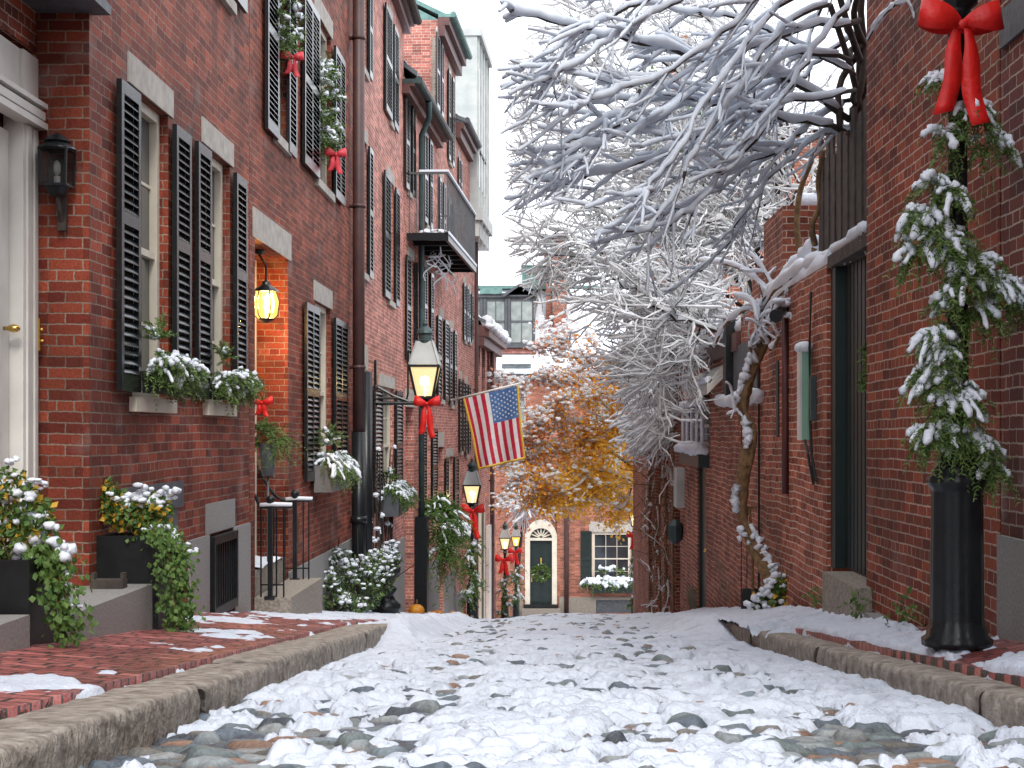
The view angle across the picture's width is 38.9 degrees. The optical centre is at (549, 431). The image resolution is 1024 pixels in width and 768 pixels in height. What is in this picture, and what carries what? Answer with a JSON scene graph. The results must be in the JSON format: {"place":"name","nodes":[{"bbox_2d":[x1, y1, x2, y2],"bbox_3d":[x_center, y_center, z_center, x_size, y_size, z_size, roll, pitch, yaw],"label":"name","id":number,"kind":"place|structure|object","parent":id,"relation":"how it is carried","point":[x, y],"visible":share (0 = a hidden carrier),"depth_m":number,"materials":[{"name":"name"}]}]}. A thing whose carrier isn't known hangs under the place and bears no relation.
{"place":"outdoors","nodes":[
{"label":"outdoors","id":0,"kind":"place"},
{"bbox_2d":[0,612,386,719],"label":"sidewalk","id":1,"kind":"structure","parent":0,"point":[132,657],"depth_m":6.83,"materials":[{"name":"brick"}]},
{"bbox_2d":[0,554,56,644],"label":"planter","id":2,"kind":"object","parent":1,"relation":"on","point":[19,585],"visible":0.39,"depth_m":6.96,"materials":[{"name":"black paint"}]},
{"bbox_2d":[0,456,98,648],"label":"ivy","id":3,"kind":"object","parent":2,"relation":"in","point":[23,514],"visible":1,"depth_m":7.07,"materials":[{"name":"green plant"}]},
{"bbox_2d":[96,532,172,629],"bbox_3d":[-2.665,0.978,9.320,0.390,0.645,0.360,0,0,0],"label":"planter","id":4,"kind":"object","parent":1,"relation":"on","point":[116,554],"visible":0.31,"depth_m":9.14,"materials":[{"name":"black paint"}]},
{"bbox_2d":[99,477,205,631],"bbox_3d":[-2.526,0.806,9.230,0.822,1.055,0.506,0,0,35],"label":"ivy","id":5,"kind":"object","parent":4,"relation":"in","point":[149,520],"visible":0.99,"depth_m":9.18,"materials":[{"name":"green plant"}]},
{"bbox_2d":[0,623,387,767],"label":"kerb","id":6,"kind":"structure","parent":1,"relation":"on","point":[105,726],"depth_m":5.18,"materials":[{"name":"stone"}]},
{"bbox_2d":[0,610,420,698],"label":"sidewalk snow","id":7,"kind":"structure","parent":1,"relation":"on","point":[20,682],"depth_m":8.86,"materials":[{"name":"snow"}]},
{"bbox_2d":[322,527,414,612],"bbox_3d":[-2.499,1.891,19.208,0.873,1.182,2.372,0,0,15],"label":"shrub","id":8,"kind":"object","parent":1,"relation":"on","point":[352,576],"visible":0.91,"depth_m":18.97,"materials":[{"name":"green plant"}]},
{"bbox_2d":[371,566,400,613],"bbox_3d":[-2.319,2.230,20.500,0.420,0.660,0.414,0,0,0],"label":"urn","id":9,"kind":"object","parent":1,"relation":"on","point":[389,603],"visible":0.42,"depth_m":20.37,"materials":[{"name":"metal"}]},
{"bbox_2d":[368,538,402,572],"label":"shrub","id":10,"kind":"object","parent":9,"relation":"in","point":[389,548],"visible":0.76,"depth_m":20.43,"materials":[{"name":"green plant"}]},
{"bbox_2d":[462,458,481,618],"bbox_3d":[-1.990,2.715,37.000,0.472,4.113,0.472,0,0,0],"label":"street lamp","id":11,"kind":"object","parent":1,"relation":"on","point":[471,484],"visible":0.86,"depth_m":36.87,"materials":[{"name":"metal"}]},
{"bbox_2d":[455,539,489,611],"bbox_3d":[-1.956,3.648,36.843,0.917,1.859,0.748,0,0,0],"label":"evergreen garland","id":12,"kind":"object","parent":11,"relation":"attached to","point":[470,590],"visible":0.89,"depth_m":36.79,"materials":[{"name":"green plant"}]},
{"bbox_2d":[461,503,484,539],"bbox_3d":[-1.952,2.268,36.736,0.615,0.912,0.148,0,0,0],"label":"ribbon bow","id":13,"kind":"object","parent":11,"relation":"attached to","point":[480,508],"visible":0.85,"depth_m":36.70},
{"bbox_2d":[499,521,510,617],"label":"street lamp","id":14,"kind":"object","parent":1,"relation":"on","point":[504,537],"visible":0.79,"depth_m":49.88,"materials":[{"name":"metal"}]},
{"bbox_2d":[495,572,516,617],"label":"evergreen garland","id":15,"kind":"object","parent":14,"relation":"attached to","point":[504,582],"visible":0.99,"depth_m":49.81,"materials":[{"name":"green plant"}]},
{"bbox_2d":[511,523,520,616],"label":"street lamp","id":16,"kind":"object","parent":1,"relation":"on","point":[515,536],"visible":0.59,"depth_m":52.89,"materials":[{"name":"metal"}]},
{"bbox_2d":[508,565,526,612],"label":"evergreen garland","id":17,"kind":"object","parent":16,"relation":"attached to","point":[517,583],"visible":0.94,"depth_m":52.77,"materials":[{"name":"green plant"}]},
{"bbox_2d":[79,613,1023,767],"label":"road","id":18,"kind":"structure","parent":0,"point":[856,743],"depth_m":4.94,"materials":[{"name":"stone"}]},
{"bbox_2d":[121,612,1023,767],"bbox_3d":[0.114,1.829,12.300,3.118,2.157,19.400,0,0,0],"label":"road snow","id":19,"kind":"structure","parent":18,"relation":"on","point":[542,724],"depth_m":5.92,"materials":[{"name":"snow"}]},
{"bbox_2d":[724,621,1023,727],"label":"kerb","id":20,"kind":"structure","parent":18,"relation":"on","point":[998,704],"depth_m":6.78,"materials":[{"name":"stone"}]},
{"bbox_2d":[419,0,866,284],"label":"sky","id":21,"kind":"structure","parent":0,"point":[505,41],"materials":[{"name":"white"}]},
{"bbox_2d":[681,584,696,609],"bbox_3d":[2.265,2.634,23.004,0.356,0.448,0.402,0,0,0],"label":"planter","id":22,"kind":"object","parent":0,"point":[692,598],"depth_m":22.90,"materials":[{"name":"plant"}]},
{"bbox_2d":[724,620,1023,688],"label":"sidewalk","id":23,"kind":"structure","parent":0,"point":[964,665],"depth_m":6.89,"materials":[{"name":"brick"}]},
{"bbox_2d":[497,0,866,297],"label":"tree","id":24,"kind":"object","parent":23,"relation":"on","point":[735,102],"visible":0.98,"depth_m":10.55,"materials":[{"name":"white plant"}]},
{"bbox_2d":[741,506,758,608],"bbox_3d":[2.142,1.347,15.358,0.260,1.115,0.156,0,0,0],"label":"shovel","id":25,"kind":"object","parent":23,"relation":"on","point":[747,593],"visible":0.43,"depth_m":15.31,"materials":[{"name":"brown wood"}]},
{"bbox_2d":[743,571,787,609],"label":"shrub","id":26,"kind":"object","parent":23,"relation":"on","point":[767,595],"visible":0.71,"depth_m":14.18,"materials":[{"name":"green plant"}]},
{"bbox_2d":[672,605,1023,679],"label":"sidewalk snow","id":27,"kind":"structure","parent":23,"relation":"on","point":[896,635],"depth_m":9.56,"materials":[{"name":"snow"}]},
{"bbox_2d":[801,587,821,607],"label":"weed","id":28,"kind":"object","parent":27,"relation":"on","point":[815,601],"visible":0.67,"depth_m":11.93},
{"bbox_2d":[835,587,875,618],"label":"weed","id":29,"kind":"object","parent":23,"relation":"on","point":[857,605],"visible":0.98,"depth_m":10.21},
{"bbox_2d":[882,586,924,628],"bbox_3d":[2.198,1.094,8.905,0.241,0.280,0.629,0,0,-13],"label":"weed","id":30,"kind":"object","parent":23,"relation":"on","point":[897,608],"visible":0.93,"depth_m":9.04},
{"bbox_2d":[921,0,993,649],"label":"street lamp","id":31,"kind":"object","parent":23,"relation":"on","point":[957,613],"visible":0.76,"depth_m":7.00,"materials":[{"name":"metal"}]},
{"bbox_2d":[882,65,1023,514],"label":"evergreen garland","id":32,"kind":"object","parent":31,"relation":"attached to","point":[932,225],"visible":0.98,"depth_m":6.93,"materials":[{"name":"green plant"}]},
{"bbox_2d":[917,0,1003,125],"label":"ribbon bow","id":33,"kind":"object","parent":31,"relation":"attached to","point":[939,17],"visible":1,"depth_m":6.85,"materials":[{"name":"fabric"}]},
{"bbox_3d":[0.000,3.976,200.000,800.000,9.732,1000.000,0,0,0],"label":"ground","id":34,"kind":"structure","parent":0,"visible":0},
{"bbox_2d":[0,0,152,652],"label":"brick house","id":35,"kind":"structure","parent":34,"relation":"on","point":[22,124],"depth_m":8.70,"materials":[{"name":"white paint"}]},
{"bbox_2d":[0,127,19,548],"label":"door","id":36,"kind":"structure","parent":35,"relation":"in","point":[5,327],"depth_m":8.61,"materials":[{"name":"white paint"}]},
{"bbox_2d":[37,133,75,230],"bbox_3d":[-3.012,-1.535,8.862,0.230,0.584,0.234,0,0,0],"label":"wall lantern","id":37,"kind":"object","parent":35,"relation":"attached to","point":[60,186],"depth_m":8.85,"materials":[{"name":"metal"}]},
{"bbox_2d":[90,572,126,588],"bbox_3d":[-2.700,0.907,8.870,0.200,0.095,0.100,0,0,0],"label":"boot scraper","id":38,"kind":"object","parent":35,"relation":"on","point":[109,583],"visible":0.98,"depth_m":8.82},
{"bbox_2d":[37,0,250,613],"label":"brick house","id":39,"kind":"structure","parent":34,"relation":"on","point":[147,111],"depth_m":10.48,"materials":[{"name":"red brick"}]},
{"bbox_2d":[127,51,176,412],"bbox_3d":[-2.903,-1.360,10.395,0.186,2.440,1.170,0,0,0],"label":"window","id":40,"kind":"structure","parent":39,"relation":"in","point":[139,75],"depth_m":10.70,"materials":[{"name":"beige paint"}]},
{"bbox_2d":[142,371,186,395],"bbox_3d":[-2.750,-0.345,10.410,0.120,0.150,0.860,0,0,0],"label":"window box","id":41,"kind":"object","parent":39,"relation":"attached to","point":[150,390],"visible":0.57,"depth_m":10.00,"materials":[{"name":"black paint"}]},
{"bbox_2d":[141,312,211,412],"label":"cedar boughs","id":42,"kind":"object","parent":39,"relation":"attached to","point":[178,373],"visible":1,"depth_m":10.12,"materials":[{"name":"plant"}]},
{"bbox_2d":[201,116,236,415],"bbox_3d":[-2.903,-1.365,12.480,0.186,2.450,1.180,0,0,0],"label":"window","id":43,"kind":"structure","parent":39,"relation":"in","point":[211,137],"depth_m":12.87,"materials":[{"name":"beige paint"}]},
{"bbox_2d":[220,0,236,14],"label":"window","id":44,"kind":"structure","parent":39,"relation":"in","point":[230,5],"depth_m":12.83,"materials":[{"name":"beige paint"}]},
{"bbox_2d":[212,339,268,415],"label":"cedar boughs","id":45,"kind":"object","parent":39,"relation":"attached to","point":[246,384],"visible":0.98,"depth_m":12.20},
{"bbox_2d":[249,0,366,613],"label":"brick house","id":46,"kind":"structure","parent":34,"relation":"on","point":[307,236],"depth_m":16.87,"materials":[{"name":"red brick"}]},
{"bbox_2d":[255,396,273,416],"bbox_3d":[-2.900,-0.258,14.595,0.235,0.212,0.058,0,0,0],"label":"ribbon bow","id":47,"kind":"object","parent":46,"relation":"attached to","point":[263,408],"visible":0.83,"depth_m":14.58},
{"bbox_2d":[258,443,275,561],"bbox_3d":[-2.917,0.739,15.000,0.200,1.242,0.195,0,0,0],"label":"flower pot","id":48,"kind":"object","parent":46,"relation":"on","point":[268,471],"visible":0.73,"depth_m":14.94,"materials":[{"name":"grey paint"}]},
{"bbox_2d":[255,417,306,478],"bbox_3d":[-2.873,0.168,14.980,0.699,0.645,0.610,0,0,0],"label":"pot plant","id":49,"kind":"object","parent":48,"relation":"in","point":[271,431],"visible":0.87,"depth_m":14.92,"materials":[{"name":"green plant"}]},
{"bbox_2d":[255,249,279,322],"bbox_3d":[-2.928,-1.500,14.950,0.278,0.750,0.278,0,0,45],"label":"hanging lantern","id":50,"kind":"object","parent":46,"relation":"hanging from","point":[267,302],"visible":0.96,"depth_m":14.87,"materials":[{"name":"glass"}]},
{"bbox_2d":[255,555,281,567],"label":"step snow","id":51,"kind":"structure","parent":46,"relation":"on","point":[257,561],"depth_m":15.14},
{"bbox_2d":[254,493,291,599],"bbox_3d":[-2.688,1.107,14.050,0.377,1.025,0.100,0,0,0],"label":"hand railing","id":52,"kind":"object","parent":46,"relation":"on","point":[270,504],"visible":1,"depth_m":14.04,"materials":[{"name":"metal"}]},
{"bbox_2d":[273,1,291,156],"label":"window","id":53,"kind":"structure","parent":46,"relation":"in","point":[281,143],"depth_m":15.65,"materials":[{"name":"beige paint"}]},
{"bbox_2d":[257,465,312,579],"bbox_3d":[-2.887,0.987,15.750,0.616,1.267,0.103,0,0,0],"label":"hand railing","id":54,"kind":"object","parent":46,"relation":"on","point":[295,498],"visible":0.86,"depth_m":15.74,"materials":[{"name":"metal"}]},
{"bbox_2d":[274,0,311,64],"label":"wreath","id":55,"kind":"object","parent":46,"relation":"attached to","point":[293,36],"visible":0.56,"depth_m":15.40,"materials":[{"name":"green plant"}]},
{"bbox_2d":[279,50,304,76],"bbox_3d":[-2.757,-3.937,15.494,0.277,0.296,0.068,0,0,-29],"label":"ribbon bow","id":56,"kind":"object","parent":55,"relation":"attached to","point":[298,56],"visible":0.88,"depth_m":15.49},
{"bbox_2d":[313,280,332,451],"bbox_3d":[-2.898,-0.560,18.268,0.176,2.560,1.472,0,0,0],"label":"window","id":57,"kind":"structure","parent":46,"relation":"in","point":[321,294],"depth_m":18.81,"materials":[{"name":"beige paint"}]},
{"bbox_2d":[314,0,334,202],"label":"window","id":58,"kind":"structure","parent":46,"relation":"in","point":[321,183],"depth_m":18.66,"materials":[{"name":"beige paint"}]},
{"bbox_2d":[314,465,349,491],"bbox_3d":[-2.685,0.560,18.000,0.250,0.320,1.500,0,0,0],"label":"window box","id":59,"kind":"object","parent":46,"relation":"attached to","point":[319,484],"visible":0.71,"depth_m":17.26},
{"bbox_2d":[314,420,363,494],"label":"cedar boughs","id":60,"kind":"object","parent":59,"relation":"in","point":[340,464],"visible":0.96,"depth_m":17.53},
{"bbox_2d":[320,50,348,165],"bbox_3d":[-2.841,-4.035,18.242,0.523,1.440,1.421,0,0,0],"label":"wreath","id":61,"kind":"object","parent":46,"relation":"attached to","point":[329,137],"visible":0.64,"depth_m":18.09,"materials":[{"name":"green plant"}]},
{"bbox_2d":[323,146,346,173],"bbox_3d":[-2.696,-3.408,18.193,0.320,0.342,0.078,0,0,-29],"label":"ribbon bow","id":62,"kind":"object","parent":61,"relation":"attached to","point":[332,154],"visible":0.99,"depth_m":18.18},
{"bbox_2d":[365,0,421,611],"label":"brick house","id":63,"kind":"structure","parent":34,"relation":"on","point":[389,24],"depth_m":24.97,"materials":[{"name":"red brick"}]},
{"bbox_2d":[372,445,396,583],"bbox_3d":[-2.797,1.367,24.143,0.177,2.276,4.269,0,0,0],"label":"climbing vine","id":64,"kind":"object","parent":63,"relation":"attached to","point":[380,528],"visible":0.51,"depth_m":23.80,"materials":[{"name":"green plant"}]},
{"bbox_2d":[379,373,394,485],"bbox_3d":[-2.903,0.192,25.432,0.186,2.365,2.482,0,0,0],"label":"window","id":65,"kind":"structure","parent":63,"relation":"in","point":[387,381],"depth_m":26.29,"materials":[{"name":"beige paint"}]},
{"bbox_2d":[387,164,395,309],"bbox_3d":[-2.865,-3.468,26.001,0.110,2.457,1.172,0,0,0],"label":"window","id":66,"kind":"structure","parent":63,"relation":"in","point":[390,303],"depth_m":26.04,"materials":[{"name":"beige paint"}]},
{"bbox_2d":[383,492,407,516],"bbox_3d":[-2.665,1.220,25.150,0.290,0.400,1.700,0,0,0],"label":"window box","id":67,"kind":"object","parent":63,"relation":"attached to","point":[391,508],"visible":0.5,"depth_m":24.31,"materials":[{"name":"grey paint"}]},
{"bbox_2d":[383,467,419,516],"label":"cedar boughs","id":68,"kind":"object","parent":67,"relation":"in","point":[407,495],"visible":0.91,"depth_m":24.62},
{"bbox_2d":[374,319,441,408],"bbox_3d":[-2.315,-1.102,23.600,1.079,1.465,0.518,0,0,0],"label":"wall lamp","id":69,"kind":"object","parent":63,"relation":"attached to","point":[424,366],"visible":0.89,"depth_m":23.44,"materials":[{"name":"metal"}]},
{"bbox_2d":[413,395,440,437],"bbox_3d":[-1.983,-0.241,23.368,0.446,0.697,0.110,0,0,0],"label":"ribbon bow","id":70,"kind":"object","parent":69,"relation":"hanging from","point":[427,418],"visible":1,"depth_m":23.35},
{"bbox_2d":[404,0,471,613],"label":"brick house","id":71,"kind":"structure","parent":34,"relation":"on","point":[437,52],"depth_m":34.78,"materials":[{"name":"red brick"}]},
{"bbox_2d":[432,27,440,99],"bbox_3d":[-2.660,-8.405,33.820,0.148,1.928,0.609,0,0,3],"label":"window","id":72,"kind":"structure","parent":71,"relation":"in","point":[433,39],"depth_m":33.64,"materials":[{"name":"beige paint"}]},
{"bbox_2d":[451,381,524,468],"bbox_3d":[-1.759,-0.165,35.639,2.298,2.171,0.826,0,0,34],"label":"flag","id":73,"kind":"object","parent":71,"relation":"attached to","point":[494,420],"visible":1,"depth_m":35.42,"materials":[{"name":"multicoloured fabric"}]},
{"bbox_3d":[-2.339,2.491,34.568,0.421,0.380,1.592,0,0,0],"label":"window box","id":74,"kind":"object","parent":71,"relation":"attached to","visible":0},
{"bbox_2d":[438,519,470,547],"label":"cedar boughs","id":75,"kind":"object","parent":74,"relation":"in","point":[468,532],"visible":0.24,"depth_m":34.15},
{"bbox_2d":[402,60,476,613],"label":"brick house","id":76,"kind":"structure","parent":34,"relation":"on","point":[430,248],"depth_m":29.80,"materials":[{"name":"red brick"}]},
{"bbox_2d":[418,492,481,606],"bbox_3d":[-2.311,2.426,30.523,1.748,2.480,1.626,0,0,0],"label":"hanging plant","id":77,"kind":"object","parent":76,"relation":"attached to","point":[441,507],"visible":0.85,"depth_m":30.39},
{"bbox_2d":[455,113,485,616],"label":"brick house","id":78,"kind":"structure","parent":34,"relation":"on","point":[467,143],"depth_m":39.39,"materials":[{"name":"red brick"}]},
{"bbox_2d":[455,23,492,255],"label":"wooden tower","id":79,"kind":"structure","parent":78,"relation":"on","point":[472,92],"depth_m":41.08,"materials":[{"name":"white paint"}]},
{"bbox_2d":[479,315,511,618],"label":"brick house","id":80,"kind":"structure","parent":34,"relation":"on","point":[494,339],"depth_m":46.22,"materials":[{"name":"red brick"}]},
{"bbox_2d":[482,513,483,617],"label":"door","id":81,"kind":"structure","parent":80,"relation":"in","point":[482,513],"depth_m":44.55,"materials":[{"name":"green paint"}]},
{"bbox_2d":[495,554,512,575],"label":"ribbon bow","id":82,"kind":"object","parent":80,"relation":"attached to","point":[504,564],"visible":0.98,"depth_m":49.70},
{"bbox_2d":[479,238,632,617],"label":"brick house","id":83,"kind":"structure","parent":34,"relation":"on","point":[573,554],"depth_m":62.02,"materials":[{"name":"red brick"}]},
{"bbox_2d":[530,541,551,603],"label":"door","id":84,"kind":"structure","parent":83,"relation":"in","point":[540,593],"depth_m":62.08,"materials":[{"name":"green paint"}]},
{"bbox_2d":[579,565,632,596],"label":"cedar boughs","id":85,"kind":"object","parent":83,"relation":"attached to","point":[606,581],"visible":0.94,"depth_m":61.49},
{"bbox_2d":[589,521,632,587],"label":"window","id":86,"kind":"structure","parent":83,"relation":"in","point":[607,551],"depth_m":62.14,"materials":[{"name":"beige paint"}]},
{"bbox_2d":[592,585,632,592],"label":"window box","id":87,"kind":"object","parent":83,"relation":"attached to","point":[620,590],"visible":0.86,"depth_m":61.60,"materials":[{"name":"green paint"}]},
{"bbox_2d":[596,600,630,612],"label":"cellar window","id":88,"kind":"structure","parent":83,"relation":"in","point":[602,606],"depth_m":62.02,"materials":[{"name":"glass"}]},
{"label":"wreath hook","id":89,"kind":"object","parent":83,"relation":"attached to","visible":0},
{"bbox_2d":[530,563,551,582],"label":"wreath","id":90,"kind":"object","parent":89,"relation":"hanging from","point":[535,571],"visible":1,"depth_m":61.96,"materials":[{"name":"green plant"}]},
{"bbox_2d":[484,315,632,540],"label":"tree","id":91,"kind":"object","parent":34,"relation":"on","point":[594,480],"visible":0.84,"depth_m":44.69,"materials":[{"name":"orange plant"}]},
{"bbox_2d":[503,0,850,470],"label":"tree","id":92,"kind":"object","parent":34,"relation":"on","point":[660,314],"visible":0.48,"depth_m":19.42,"materials":[{"name":"white plant"}]},
{"bbox_2d":[617,66,745,285],"bbox_3d":[2.537,-1.834,27.014,2.573,10.080,1.110,0,0,0],"label":"tree","id":93,"kind":"object","parent":34,"relation":"on","point":[652,69],"visible":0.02,"depth_m":26.92,"materials":[{"name":"plant"}]},
{"bbox_2d":[647,318,735,612],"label":"brick house","id":94,"kind":"structure","parent":34,"relation":"on","point":[679,515],"depth_m":27.57,"materials":[{"name":"red brick"}]},
{"bbox_2d":[604,321,680,612],"bbox_3d":[1.856,1.174,29.573,1.483,7.659,8.899,0,0,0],"label":"climbing vine","id":95,"kind":"object","parent":94,"relation":"attached to","point":[642,441],"visible":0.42,"depth_m":27.38,"materials":[{"name":"brown plant"}]},
{"bbox_2d":[667,519,682,543],"bbox_3d":[2.181,1.731,25.200,0.259,0.420,0.259,0,0,23],"label":"wall light","id":96,"kind":"object","parent":94,"relation":"attached to","point":[675,531],"visible":1,"depth_m":25.10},
{"bbox_2d":[673,319,764,610],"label":"brick house","id":97,"kind":"structure","parent":34,"relation":"on","point":[709,457],"depth_m":20.20,"materials":[{"name":"red brick"}]},
{"bbox_2d":[694,406,708,445],"bbox_3d":[2.381,-0.090,22.582,0.071,0.580,3.031,0,0,0],"label":"window","id":98,"kind":"structure","parent":97,"relation":"in","point":[706,421],"depth_m":22.09,"materials":[{"name":"white paint"}]},
{"bbox_2d":[702,468,705,606],"bbox_3d":[2.351,1.645,22.090,0.126,2.510,1.077,0,0,0],"label":"drainpipe","id":99,"kind":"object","parent":97,"relation":"in","point":[703,469],"depth_m":22.24,"materials":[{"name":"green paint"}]},
{"bbox_2d":[632,35,851,612],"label":"brick house","id":100,"kind":"structure","parent":34,"relation":"on","point":[639,585],"depth_m":38.77,"materials":[{"name":"red brick"}]},
{"bbox_2d":[745,158,782,237],"bbox_3d":[5.375,-5.905,36.653,1.190,2.010,0.206,0,0,0],"label":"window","id":101,"kind":"structure","parent":100,"relation":"in","point":[772,192],"depth_m":36.74,"materials":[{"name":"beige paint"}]},
{"bbox_2d":[741,193,871,615],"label":"garden wall","id":102,"kind":"structure","parent":34,"relation":"on","point":[815,535],"depth_m":12.57,"materials":[{"name":"brick"}]},
{"bbox_2d":[690,149,866,605],"bbox_3d":[2.328,-0.418,13.020,0.909,4.342,4.615,0,0,-11],"label":"climbing vine","id":103,"kind":"object","parent":102,"relation":"attached to","point":[760,342],"visible":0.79,"depth_m":14.67,"materials":[{"name":"brown plant"}]},
{"bbox_2d":[769,298,790,322],"bbox_3d":[2.223,-1.162,13.917,0.158,0.242,0.361,0,0,35],"label":"wall light","id":104,"kind":"object","parent":102,"relation":"attached to","point":[777,314],"visible":0.98,"depth_m":13.80,"materials":[{"name":"metal"}]},
{"bbox_2d":[794,292,816,484],"bbox_3d":[2.260,-0.384,12.718,0.186,1.679,0.648,0,0,0],"label":"utility box","id":105,"kind":"object","parent":102,"relation":"attached to","point":[806,399],"visible":0.99,"depth_m":12.80,"materials":[{"name":"green metal"}]},
{"bbox_2d":[819,93,866,250],"bbox_3d":[2.498,-2.095,11.966,0.085,1.290,2.691,0,0,0],"label":"board fence","id":106,"kind":"object","parent":102,"relation":"on","point":[843,193],"visible":0.45,"depth_m":12.09,"materials":[{"name":"wood"}]},
{"bbox_2d":[856,341,867,398],"bbox_3d":[2.380,-0.460,10.722,0.213,0.435,0.446,0,0,0],"label":"wreath","id":107,"kind":"object","parent":102,"relation":"attached to","point":[862,386],"visible":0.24,"depth_m":10.78,"materials":[{"name":"green plant"}]},
{"bbox_2d":[864,0,1000,636],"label":"brick house","id":108,"kind":"structure","parent":34,"relation":"on","point":[905,53],"depth_m":9.47,"materials":[{"name":"brick"}]},
{"bbox_2d":[866,0,914,40],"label":"twig","id":109,"kind":"object","parent":108,"relation":"attached to","point":[880,17],"visible":0.9,"depth_m":9.39,"materials":[{"name":"brown plant"}]},
{"bbox_2d":[997,0,1023,641],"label":"brick house","id":110,"kind":"structure","parent":34,"relation":"on","point":[1010,582],"depth_m":7.21,"materials":[{"name":"brick"}]},
{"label":"cross street","id":111,"kind":"structure","parent":0,"visible":0},
{"bbox_2d":[496,483,554,580],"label":"tree","id":112,"kind":"object","parent":111,"relation":"on","point":[523,514],"visible":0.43,"depth_m":54.89,"materials":[{"name":"white plant"}]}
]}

